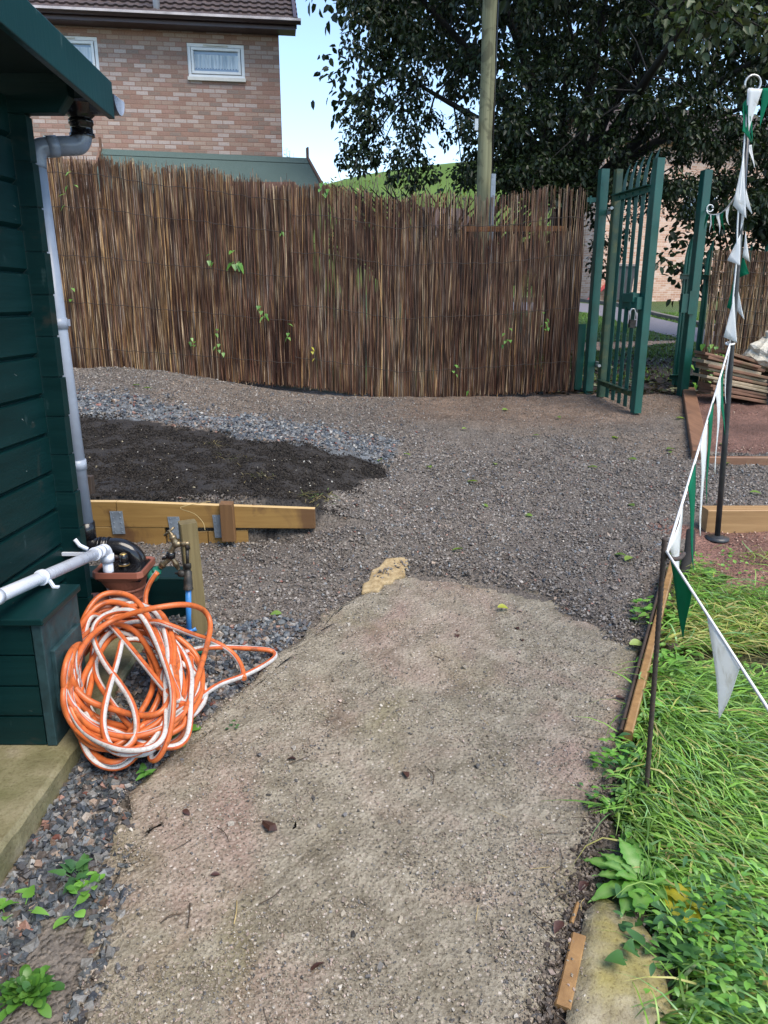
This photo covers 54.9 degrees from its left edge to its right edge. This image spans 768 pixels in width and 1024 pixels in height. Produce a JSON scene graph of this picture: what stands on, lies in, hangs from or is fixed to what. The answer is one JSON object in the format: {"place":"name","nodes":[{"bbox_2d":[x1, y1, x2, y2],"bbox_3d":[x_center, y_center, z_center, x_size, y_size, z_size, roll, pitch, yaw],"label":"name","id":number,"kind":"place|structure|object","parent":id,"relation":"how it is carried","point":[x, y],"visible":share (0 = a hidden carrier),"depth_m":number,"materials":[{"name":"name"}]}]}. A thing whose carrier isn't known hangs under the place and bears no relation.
{"place":"outdoors","nodes":[
{"label":"outdoors","id":0,"kind":"place"},
{"bbox_2d":[79,412,395,514],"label":"soil","id":1,"kind":"structure","parent":0,"point":[217,474],"depth_m":4.57,"materials":[{"name":"black soil"}]},
{"bbox_2d":[63,574,672,1023],"bbox_3d":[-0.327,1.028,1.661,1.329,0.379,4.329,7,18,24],"label":"concrete path","id":2,"kind":"structure","parent":0,"point":[559,804],"depth_m":2.05,"materials":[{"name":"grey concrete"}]},
{"bbox_2d":[262,820,276,830],"bbox_3d":[-0.314,0.853,2.010,0.046,0.023,0.035,15,21,41],"label":"brick chip","id":3,"kind":"object","parent":2,"relation":"on","point":[269,825],"visible":1,"depth_m":2.00,"materials":[{"name":"brown brick"}]},
{"bbox_2d":[310,962,323,970],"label":"dead leaf","id":4,"kind":"object","parent":2,"relation":"on","point":[315,965],"visible":1,"depth_m":1.62,"materials":[{"name":"brown plant"}]},
{"bbox_2d":[361,557,409,594],"bbox_3d":[0.003,0.309,3.528,0.143,0.099,0.366,12,20,36],"label":"concrete fragment","id":5,"kind":"object","parent":2,"relation":"on","point":[375,584],"visible":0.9,"depth_m":3.52,"materials":[{"name":"beige concrete"}]},
{"bbox_2d":[554,920,563,933],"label":"dead leaf","id":6,"kind":"object","parent":2,"relation":"on","point":[558,925],"visible":1,"depth_m":1.71,"materials":[{"name":"brown plant"}]},
{"bbox_2d":[569,901,579,923],"bbox_3d":[0.451,0.949,1.751,0.010,0.014,0.063,8,18,26],"label":"wood splinter","id":7,"kind":"object","parent":2,"relation":"on","point":[576,906],"visible":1,"depth_m":1.75,"materials":[{"name":"brown wood"}]},
{"bbox_2d":[578,881,588,890],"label":"dead leaf","id":8,"kind":"object","parent":2,"relation":"on","point":[581,884],"visible":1,"depth_m":1.82,"materials":[{"name":"brown plant"}]},
{"bbox_2d":[578,762,654,837],"bbox_3d":[0.664,0.819,2.099,0.208,0.059,0.270,-6,17,-21],"label":"leafy weed","id":9,"kind":"object","parent":2,"relation":"on","point":[612,801],"visible":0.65,"depth_m":2.08,"materials":[{"name":"green plant"}]},
{"bbox_2d":[623,686,688,716],"bbox_3d":[0.923,0.651,2.531,0.209,0.067,0.220,12,20,35],"label":"leafy weed","id":10,"kind":"object","parent":2,"relation":"on","point":[665,697],"visible":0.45,"depth_m":2.50,"materials":[{"name":"green plant"}]},
{"bbox_2d":[0,295,767,1023],"bbox_3d":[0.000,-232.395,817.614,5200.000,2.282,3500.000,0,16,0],"label":"ground","id":11,"kind":"structure","parent":0,"point":[60,951],"depth_m":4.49,"materials":[{"name":"grey gravel"}]},
{"bbox_2d":[0,900,12,920],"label":"weed seedling","id":12,"kind":"object","parent":11,"relation":"on","point":[4,918],"visible":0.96,"depth_m":1.74,"materials":[{"name":"green plant"}]},
{"bbox_2d":[0,885,49,915],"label":"weed seedling","id":13,"kind":"object","parent":11,"relation":"on","point":[28,892],"visible":1,"depth_m":1.76,"materials":[{"name":"green plant"}]},
{"bbox_2d":[0,964,64,1021],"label":"rosette weed","id":14,"kind":"object","parent":11,"relation":"on","point":[28,985],"visible":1,"depth_m":1.55,"materials":[{"name":"green plant"}]},
{"bbox_2d":[48,853,91,894],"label":"weed seedling","id":15,"kind":"object","parent":11,"relation":"on","point":[71,865],"visible":0.99,"depth_m":1.85,"materials":[{"name":"green plant"}]},
{"bbox_2d":[0,638,142,886],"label":"cabin base","id":16,"kind":"object","parent":11,"relation":"on","point":[33,778],"visible":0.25,"depth_m":2.13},
{"bbox_2d":[0,584,85,745],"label":"storage box","id":17,"kind":"object","parent":16,"relation":"on","point":[40,632],"visible":0.82,"depth_m":2.23,"materials":[{"name":"paint"}]},
{"bbox_2d":[0,0,146,618],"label":"log cabin","id":18,"kind":"object","parent":16,"relation":"on","point":[48,535],"visible":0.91,"depth_m":2.51,"materials":[{"name":"paint"}]},
{"bbox_2d":[91,556,155,630],"bbox_3d":[-1.074,0.361,3.019,0.258,0.311,0.200,0,16,0],"label":"plant pot","id":19,"kind":"object","parent":16,"relation":"on","point":[132,579],"visible":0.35,"depth_m":2.93,"materials":[{"name":"brown plastic"}]},
{"bbox_2d":[118,553,129,570],"bbox_3d":[-1.035,0.198,2.942,0.044,0.071,0.044,0,16,0],"label":"hose nozzle","id":20,"kind":"object","parent":19,"relation":"on","point":[124,562],"visible":1,"depth_m":2.93,"materials":[{"name":"black plastic"}]},
{"bbox_2d":[53,893,89,928],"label":"weed seedling","id":21,"kind":"object","parent":11,"relation":"on","point":[79,913],"visible":1,"depth_m":1.73,"materials":[{"name":"green plant"}]},
{"bbox_2d":[66,873,99,895],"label":"weed seedling","id":22,"kind":"object","parent":11,"relation":"on","point":[75,888],"visible":0.99,"depth_m":1.81,"materials":[{"name":"green plant"}]},
{"bbox_2d":[76,871,104,889],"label":"weed seedling","id":23,"kind":"object","parent":11,"relation":"on","point":[91,873],"visible":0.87,"depth_m":1.83,"materials":[{"name":"green plant"}]},
{"bbox_2d":[87,475,94,493],"bbox_3d":[-1.598,-0.096,3.986,0.075,0.203,0.045,0,16,0],"label":"timber stake","id":24,"kind":"object","parent":11,"relation":"on","point":[91,484],"visible":0.27,"depth_m":3.96,"materials":[{"name":"brown wood"}]},
{"bbox_2d":[89,566,185,617],"bbox_3d":[-1.221,0.361,3.246,0.760,0.218,0.155,0,16,0],"label":"storage box","id":25,"kind":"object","parent":11,"relation":"on","point":[167,586],"depth_m":3.16,"materials":[{"name":"paint"}]},
{"bbox_2d":[136,763,155,780],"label":"weed seedling","id":26,"kind":"object","parent":11,"relation":"on","point":[142,768],"visible":1,"depth_m":2.20,"materials":[{"name":"green plant"}]},
{"bbox_2d":[28,0,300,319],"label":"brick house","id":27,"kind":"structure","parent":11,"relation":"on","point":[194,76],"depth_m":12.28,"materials":[{"name":"brown brick"}]},
{"bbox_2d":[65,36,99,70],"bbox_3d":[-5.193,-7.410,11.993,1.111,0.548,0.170,-2,16,-8],"label":"window","id":28,"kind":"structure","parent":27,"relation":"in","point":[87,46],"depth_m":12.01,"materials":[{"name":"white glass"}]},
{"bbox_2d":[186,43,245,82],"bbox_3d":[-2.793,-7.473,12.317,0.949,0.562,0.170,-2,16,-7],"label":"window","id":29,"kind":"structure","parent":27,"relation":"in","point":[206,62],"depth_m":12.31,"materials":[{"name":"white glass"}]},
{"bbox_2d":[60,566,277,770],"bbox_3d":[-0.804,0.490,2.550,0.610,0.351,0.839,5,17,16],"label":"garden hose","id":30,"kind":"object","parent":11,"relation":"on","point":[127,742],"visible":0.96,"depth_m":2.37,"materials":[{"name":"orange plastic"}]},
{"bbox_2d":[47,150,301,387],"bbox_3d":[-2.016,-2.214,6.795,2.485,2.141,0.097,0,16,0],"label":"reed screen","id":31,"kind":"object","parent":11,"relation":"on","point":[119,327],"visible":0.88,"depth_m":6.79,"materials":[{"name":"wicker"}]},
{"bbox_2d":[226,250,243,273],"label":"ivy sprig","id":32,"kind":"object","parent":31,"relation":"attached to","point":[238,265],"visible":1,"depth_m":6.72,"materials":[{"name":"green plant"}]},
{"bbox_2d":[172,717,201,737],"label":"weed seedling","id":33,"kind":"object","parent":11,"relation":"on","point":[194,727],"visible":0.18,"depth_m":2.40,"materials":[{"name":"green plant"}]},
{"bbox_2d":[178,519,207,638],"bbox_3d":[-0.769,0.299,2.997,0.080,0.544,0.072,-7,17,-23],"label":"tap post","id":34,"kind":"object","parent":11,"relation":"on","point":[188,529],"visible":0.54,"depth_m":2.95,"materials":[{"name":"brown wood"}]},
{"bbox_2d":[158,526,196,638],"bbox_3d":[-0.829,0.292,2.958,0.134,0.490,0.039,0,16,0],"label":"garden tap","id":35,"kind":"object","parent":34,"relation":"attached to","point":[186,573],"visible":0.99,"depth_m":2.93,"materials":[{"name":"weathered brass"},{"name":"blue plastic"},{"name":"black plastic"}]},
{"bbox_2d":[91,500,315,544],"bbox_3d":[-1.113,0.075,3.891,1.502,0.282,0.097,0,16,0],"label":"timber edging","id":36,"kind":"object","parent":11,"relation":"on","point":[147,522],"visible":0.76,"depth_m":3.88,"materials":[{"name":"wood"}]},
{"bbox_2d":[90,137,323,354],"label":"garden shed","id":37,"kind":"structure","parent":11,"relation":"on","point":[301,171],"depth_m":9.10,"materials":[{"name":"wood"}]},
{"bbox_2d":[169,182,297,371],"bbox_3d":[-1.403,-2.126,7.013,1.222,1.846,0.105,0,16,0],"label":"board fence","id":38,"kind":"object","parent":11,"relation":"on","point":[267,183],"visible":0.03,"depth_m":6.81,"materials":[{"name":"brown wood"}]},
{"bbox_2d":[299,488,337,505],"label":"leafy weed","id":39,"kind":"object","parent":11,"relation":"on","point":[319,496],"visible":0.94,"depth_m":4.07,"materials":[{"name":"green plant"}]},
{"bbox_2d":[330,169,377,263],"bbox_3d":[-1.431,-11.658,31.017,2.769,4.980,1.207,0,16,0],"label":"bare shrub","id":40,"kind":"object","parent":11,"relation":"on","point":[360,187],"visible":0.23,"depth_m":30.46,"materials":[{"name":"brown plant"}]},
{"bbox_2d":[368,171,421,297],"bbox_3d":[0.493,-12.729,33.737,2.490,5.759,1.205,0,16,0],"label":"bare shrub","id":41,"kind":"object","parent":11,"relation":"on","point":[379,175],"visible":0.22,"depth_m":33.29,"materials":[{"name":"brown plant"}]},
{"bbox_2d":[290,181,587,396],"bbox_3d":[0.489,-2.009,6.878,2.690,2.004,0.101,0,16,0],"label":"reed screen","id":42,"kind":"object","parent":11,"relation":"on","point":[343,322],"visible":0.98,"depth_m":6.87,"materials":[{"name":"wicker"}]},
{"bbox_2d":[318,182,329,197],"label":"ivy sprig","id":43,"kind":"object","parent":42,"relation":"attached to","point":[324,194],"visible":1,"depth_m":6.54,"materials":[{"name":"green plant"}]},
{"bbox_2d":[418,179,470,212],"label":"bare shrub","id":44,"kind":"object","parent":11,"relation":"on","point":[460,194],"visible":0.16,"depth_m":35.12,"materials":[{"name":"brown plant"}]},
{"bbox_2d":[314,184,584,338],"bbox_3d":[1.069,-4.127,12.356,4.552,2.495,0.576,0,16,0],"label":"hedge","id":45,"kind":"object","parent":11,"relation":"on","point":[442,191],"visible":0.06,"depth_m":12.14,"materials":[{"name":"green plant"}]},
{"bbox_2d":[471,0,498,385],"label":"telegraph pole","id":46,"kind":"object","parent":11,"relation":"on","point":[490,15],"visible":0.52,"depth_m":7.06,"materials":[{"name":"wood"}]},
{"bbox_2d":[486,174,495,343],"bbox_3d":[1.056,-2.210,7.429,0.042,2.180,0.042,0,16,0],"label":"metal post","id":47,"kind":"object","parent":11,"relation":"on","point":[493,185],"visible":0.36,"depth_m":7.16,"materials":[{"name":"grey metal"}]},
{"bbox_2d":[464,226,565,393],"bbox_3d":[1.217,-1.897,7.079,0.930,1.569,0.095,0,16,0],"label":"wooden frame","id":48,"kind":"object","parent":11,"relation":"on","point":[527,227],"visible":0.05,"depth_m":6.83,"materials":[{"name":"brown wood"}]},
{"bbox_2d":[305,0,767,353],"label":"evergreen tree","id":49,"kind":"object","parent":11,"relation":"on","point":[662,34],"visible":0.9,"depth_m":8.08,"materials":[{"name":"green plant"}]},
{"bbox_2d":[554,932,585,1012],"bbox_3d":[0.407,0.999,1.609,0.034,0.027,0.188,7,17,23],"label":"edging batten","id":50,"kind":"object","parent":11,"relation":"on","point":[565,993],"visible":1,"depth_m":1.60,"materials":[{"name":"brown wood"}]},
{"bbox_2d":[573,324,585,389],"bbox_3d":[1.958,-1.499,7.423,0.075,0.752,0.060,0,16,0],"label":"fence post","id":51,"kind":"object","parent":11,"relation":"on","point":[580,348],"visible":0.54,"depth_m":7.38,"materials":[{"name":"green metal"}]},
{"bbox_2d":[460,333,716,394],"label":"leaf litter","id":52,"kind":"object","parent":11,"relation":"on","point":[671,387],"visible":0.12,"depth_m":8.05,"materials":[{"name":"plant"}]},
{"bbox_2d":[582,169,609,393],"bbox_3d":[1.968,-2.110,7.066,0.179,2.139,0.085,-2,16,-7],"label":"gate post","id":53,"kind":"object","parent":11,"relation":"on","point":[601,199],"visible":0.83,"depth_m":7.00,"materials":[{"name":"green metal"}]},
{"bbox_2d":[595,147,664,412],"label":"palisade gate","id":54,"kind":"structure","parent":53,"relation":"attached to","point":[641,301],"depth_m":6.41,"materials":[{"name":"green metal"}]},
{"bbox_2d":[628,308,636,327],"bbox_3d":[2.094,-1.633,6.232,0.067,0.161,0.029,-3,16,-11],"label":"padlock","id":55,"kind":"object","parent":54,"relation":"hanging from","point":[631,323],"visible":1,"depth_m":6.23,"materials":[{"name":"metal"}]},
{"bbox_2d":[495,298,714,329],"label":"kerb","id":56,"kind":"structure","parent":11,"relation":"on","point":[667,316],"depth_m":17.74,"materials":[{"name":"concrete"}]},
{"bbox_2d":[565,898,670,1023],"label":"paving slab","id":57,"kind":"structure","parent":11,"relation":"on","point":[613,999],"depth_m":1.58,"materials":[{"name":"beige stone"}]},
{"bbox_2d":[571,340,675,351],"bbox_3d":[3.813,-2.583,11.500,3.282,0.079,1.749,0,16,0],"label":"kerb","id":58,"kind":"object","parent":11,"relation":"on","point":[626,345],"visible":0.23,"depth_m":11.85,"materials":[{"name":"grey stone"}]},
{"bbox_2d":[589,732,660,789],"bbox_3d":[0.733,0.753,2.244,0.219,0.084,0.291,4,16,14],"label":"leafy weed","id":59,"kind":"object","parent":11,"relation":"on","point":[622,759],"visible":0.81,"depth_m":2.23,"materials":[{"name":"green plant"}]},
{"bbox_2d":[617,264,634,299],"bbox_3d":[8.052,-7.801,25.233,0.810,1.220,0.790,-3,16,-11],"label":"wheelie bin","id":60,"kind":"object","parent":11,"relation":"on","point":[626,276],"visible":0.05,"depth_m":24.91,"materials":[{"name":"grey plastic"}]},
{"bbox_2d":[629,639,642,645],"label":"fallen leaf","id":61,"kind":"object","parent":11,"relation":"on","point":[635,642],"visible":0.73,"depth_m":2.92,"materials":[{"name":"green plant"}]},
{"bbox_2d":[618,567,665,743],"bbox_3d":[1.047,0.509,2.949,0.012,0.156,1.389,7,17,24],"label":"edging board","id":62,"kind":"object","parent":11,"relation":"on","point":[634,681],"visible":0.5,"depth_m":2.69,"materials":[{"name":"brown wood"}]},
{"bbox_2d":[581,831,713,935],"bbox_3d":[0.628,0.897,1.833,0.279,0.063,0.396,0,16,0],"label":"dock plant","id":63,"kind":"object","parent":11,"relation":"on","point":[633,855],"visible":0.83,"depth_m":1.81,"materials":[{"name":"green plant"}]},
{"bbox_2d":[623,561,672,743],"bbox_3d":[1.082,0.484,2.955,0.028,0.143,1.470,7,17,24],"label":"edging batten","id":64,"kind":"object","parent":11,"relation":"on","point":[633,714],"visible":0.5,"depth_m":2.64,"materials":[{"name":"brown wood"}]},
{"bbox_2d":[534,311,767,382],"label":"lawn grass","id":65,"kind":"structure","parent":11,"relation":"on","point":[585,316],"depth_m":11.86,"materials":[{"name":"green plant"}]},
{"bbox_2d":[629,595,691,625],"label":"leafy weed","id":66,"kind":"object","parent":11,"relation":"on","point":[646,608],"visible":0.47,"depth_m":3.15,"materials":[{"name":"green plant"}]},
{"bbox_2d":[554,101,767,301],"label":"brick house","id":67,"kind":"structure","parent":11,"relation":"on","point":[664,289],"depth_m":25.24,"materials":[{"name":"brick"},{"name":"mortar"}]},
{"bbox_2d":[636,649,687,683],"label":"leafy weed","id":68,"kind":"object","parent":11,"relation":"on","point":[665,652],"visible":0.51,"depth_m":2.75,"materials":[{"name":"green plant"}]},
{"bbox_2d":[644,537,685,789],"bbox_3d":[0.762,0.462,2.023,0.084,0.826,0.040,-6,17,-22],"label":"rebar stake","id":69,"kind":"object","parent":11,"relation":"on","point":[664,557],"visible":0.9,"depth_m":1.99,"materials":[{"name":"black metal"}]},
{"bbox_2d":[596,883,734,971],"bbox_3d":[0.644,0.960,1.693,0.303,0.069,0.280,3,16,9],"label":"leafy weed","id":70,"kind":"object","parent":11,"relation":"on","point":[667,948],"visible":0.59,"depth_m":1.64,"materials":[{"name":"green plant"}]},
{"bbox_2d":[664,643,678,655],"bbox_3d":[1.125,0.560,2.908,0.059,0.091,0.033,-5,17,-16],"label":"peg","id":71,"kind":"object","parent":11,"relation":"on","point":[669,647],"visible":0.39,"depth_m":2.89,"materials":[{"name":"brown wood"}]},
{"bbox_2d":[680,528,694,580],"bbox_3d":[1.468,0.253,3.586,0.054,0.265,0.391,7,17,24],"label":"log stake","id":72,"kind":"object","parent":11,"relation":"on","point":[686,560],"visible":0.5,"depth_m":3.58,"materials":[{"name":"wood"}]},
{"bbox_2d":[613,873,767,1023],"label":"leafy weed","id":73,"kind":"object","parent":11,"relation":"on","point":[733,998],"visible":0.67,"depth_m":1.55,"materials":[{"name":"green plant"}]},
{"bbox_2d":[676,169,712,396],"bbox_3d":[2.871,-2.057,6.943,0.158,2.117,0.111,0,16,0],"label":"gate post","id":74,"kind":"object","parent":11,"relation":"on","point":[688,305],"visible":0.83,"depth_m":6.90,"materials":[{"name":"green metal"}]},
{"bbox_2d":[704,196,734,233],"bbox_3d":[2.431,-2.204,5.361,0.074,0.390,3.094,6,17,19],"label":"bunting","id":75,"kind":"object","parent":74,"relation":"hanging from","point":[719,216],"visible":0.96,"depth_m":5.42,"materials":[{"name":"white fabric"}]},
{"bbox_2d":[682,387,707,459],"bbox_3d":[2.614,-0.784,6.251,0.115,0.298,2.288,5,17,18],"label":"sleeper","id":76,"kind":"object","parent":11,"relation":"on","point":[694,423],"visible":0.58,"depth_m":6.06,"materials":[{"name":"brown wood"}]},
{"bbox_2d":[631,842,767,1023],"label":"leafy weed","id":77,"kind":"object","parent":11,"relation":"on","point":[721,903],"visible":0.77,"depth_m":1.63,"materials":[{"name":"green plant"}]},
{"bbox_2d":[679,563,731,583],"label":"leafy weed","id":78,"kind":"object","parent":11,"relation":"on","point":[708,569],"visible":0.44,"depth_m":3.55,"materials":[{"name":"green plant"}]},
{"bbox_2d":[655,175,767,351],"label":"shrub","id":79,"kind":"object","parent":11,"relation":"on","point":[672,236],"visible":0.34,"depth_m":8.46,"materials":[{"name":"green plant"}]},
{"bbox_2d":[659,620,767,685],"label":"leafy weed","id":80,"kind":"object","parent":11,"relation":"on","point":[744,663],"visible":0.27,"depth_m":2.79,"materials":[{"name":"green plant"}]},
{"bbox_2d":[669,237,767,386],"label":"palisade fence","id":81,"kind":"object","parent":11,"relation":"on","point":[705,278],"visible":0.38,"depth_m":7.52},
{"bbox_2d":[670,733,767,828],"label":"leafy weed","id":82,"kind":"object","parent":11,"relation":"on","point":[764,816],"visible":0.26,"depth_m":2.06,"materials":[{"name":"green plant"}]},
{"bbox_2d":[696,403,767,579],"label":"soil grit","id":83,"kind":"object","parent":11,"relation":"on","point":[735,531],"visible":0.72,"depth_m":3.95,"materials":[{"name":"soil"}]},
{"bbox_2d":[697,249,767,387],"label":"reed screen","id":84,"kind":"object","parent":11,"relation":"on","point":[757,328],"visible":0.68,"depth_m":7.26,"materials":[{"name":"wicker"}]},
{"bbox_2d":[698,388,767,403],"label":"clay slab","id":85,"kind":"object","parent":11,"relation":"on","point":[741,397],"depth_m":6.77,"materials":[{"name":"wood"}]},
{"bbox_2d":[699,384,767,399],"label":"clay slab","id":86,"kind":"object","parent":85,"relation":"on","point":[737,393],"depth_m":6.76,"materials":[{"name":"wood"}]},
{"bbox_2d":[698,381,766,395],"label":"clay slab","id":87,"kind":"object","parent":86,"relation":"on","point":[743,390],"depth_m":6.75,"materials":[{"name":"tile"}]},
{"bbox_2d":[701,377,767,392],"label":"clay slab","id":88,"kind":"object","parent":87,"relation":"on","point":[744,387],"depth_m":6.73,"materials":[{"name":"wood"}]},
{"bbox_2d":[692,372,767,389],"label":"clay slab","id":89,"kind":"object","parent":88,"relation":"on","point":[733,381],"depth_m":6.74,"materials":[{"name":"tile"}]},
{"bbox_2d":[700,369,767,385],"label":"clay slab","id":90,"kind":"object","parent":89,"relation":"on","point":[737,378],"depth_m":6.73,"materials":[{"name":"wood"}]},
{"bbox_2d":[695,365,766,382],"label":"clay slab","id":91,"kind":"object","parent":90,"relation":"on","point":[734,374],"depth_m":6.76,"materials":[{"name":"wood"}]},
{"bbox_2d":[696,362,767,378],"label":"clay slab","id":92,"kind":"object","parent":91,"relation":"on","point":[734,370],"depth_m":6.71,"materials":[{"name":"wood"}]},
{"bbox_2d":[692,358,760,374],"bbox_3d":[3.166,-1.347,6.847,0.540,0.142,0.308,0,16,0],"label":"clay slab","id":93,"kind":"object","parent":92,"relation":"on","point":[718,364],"depth_m":6.71,"materials":[{"name":"tile"}]},
{"bbox_2d":[695,354,764,371],"bbox_3d":[3.191,-1.376,6.828,0.544,0.149,0.273,-1,16,-2],"label":"clay slab","id":94,"kind":"object","parent":93,"relation":"on","point":[711,358],"depth_m":6.71,"materials":[{"name":"wood"}]},
{"bbox_2d":[694,350,760,368],"bbox_3d":[3.158,-1.407,6.814,0.510,0.144,0.302,1,16,4],"label":"clay slab","id":95,"kind":"object","parent":94,"relation":"on","point":[723,358],"depth_m":6.67,"materials":[{"name":"tile"}]},
{"bbox_2d":[715,349,757,363],"bbox_3d":[3.348,-1.400,6.807,0.534,0.186,0.220,-1,16,-2],"label":"broken slab","id":96,"kind":"object","parent":95,"relation":"on","point":[740,357],"depth_m":6.71,"materials":[{"name":"ceramic"}]},
{"bbox_2d":[705,74,761,542],"bbox_3d":[1.763,-0.932,3.697,0.197,2.233,0.123,7,17,23],"label":"marker pole","id":97,"kind":"object","parent":11,"relation":"on","point":[717,536],"visible":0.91,"depth_m":3.79,"materials":[{"name":"black paint"}]},
{"bbox_2d":[666,88,767,718],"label":"bunting","id":98,"kind":"object","parent":97,"relation":"hanging from","point":[727,664],"visible":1,"depth_m":2.49,"materials":[{"name":"white fabric"}]},
{"bbox_2d":[701,505,767,532],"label":"sleeper","id":99,"kind":"object","parent":11,"relation":"on","point":[743,519],"visible":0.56,"depth_m":4.05,"materials":[{"name":"beige wood"}]},
{"bbox_2d":[706,456,767,464],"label":"sleeper","id":100,"kind":"object","parent":11,"relation":"on","point":[744,460],"visible":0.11,"depth_m":5.16,"materials":[{"name":"brown wood"}]},
{"bbox_2d":[749,372,767,392],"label":"straw bag","id":101,"kind":"object","parent":11,"relation":"on","point":[765,374],"visible":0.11,"depth_m":6.87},
{"bbox_2d":[742,330,767,372],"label":"plastic sack","id":102,"kind":"object","parent":101,"relation":"on","point":[757,351],"visible":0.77,"depth_m":6.71,"materials":[{"name":"white plastic"}]},
{"bbox_2d":[313,162,551,295],"bbox_3d":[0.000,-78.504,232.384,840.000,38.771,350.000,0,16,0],"label":"hill","id":103,"kind":"structure","parent":0,"point":[431,188],"depth_m":130.60,"materials":[{"name":"green plant"}]},
{"bbox_2d":[422,207,468,236],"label":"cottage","id":104,"kind":"structure","parent":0,"point":[449,219],"depth_m":32.52,"materials":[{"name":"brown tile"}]},
{"bbox_2d":[279,0,767,183],"label":"sky","id":105,"kind":"structure","parent":0,"point":[303,127],"materials":[{"name":"white"}]},
{"bbox_2d":[503,302,717,344],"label":"road","id":106,"kind":"structure","parent":0,"point":[657,325],"depth_m":15.79,"materials":[{"name":"grey asphalt"}]},
{"bbox_2d":[547,541,767,1023],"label":"grass","id":107,"kind":"structure","parent":0,"point":[741,837],"depth_m":2.08,"materials":[{"name":"green plant"}]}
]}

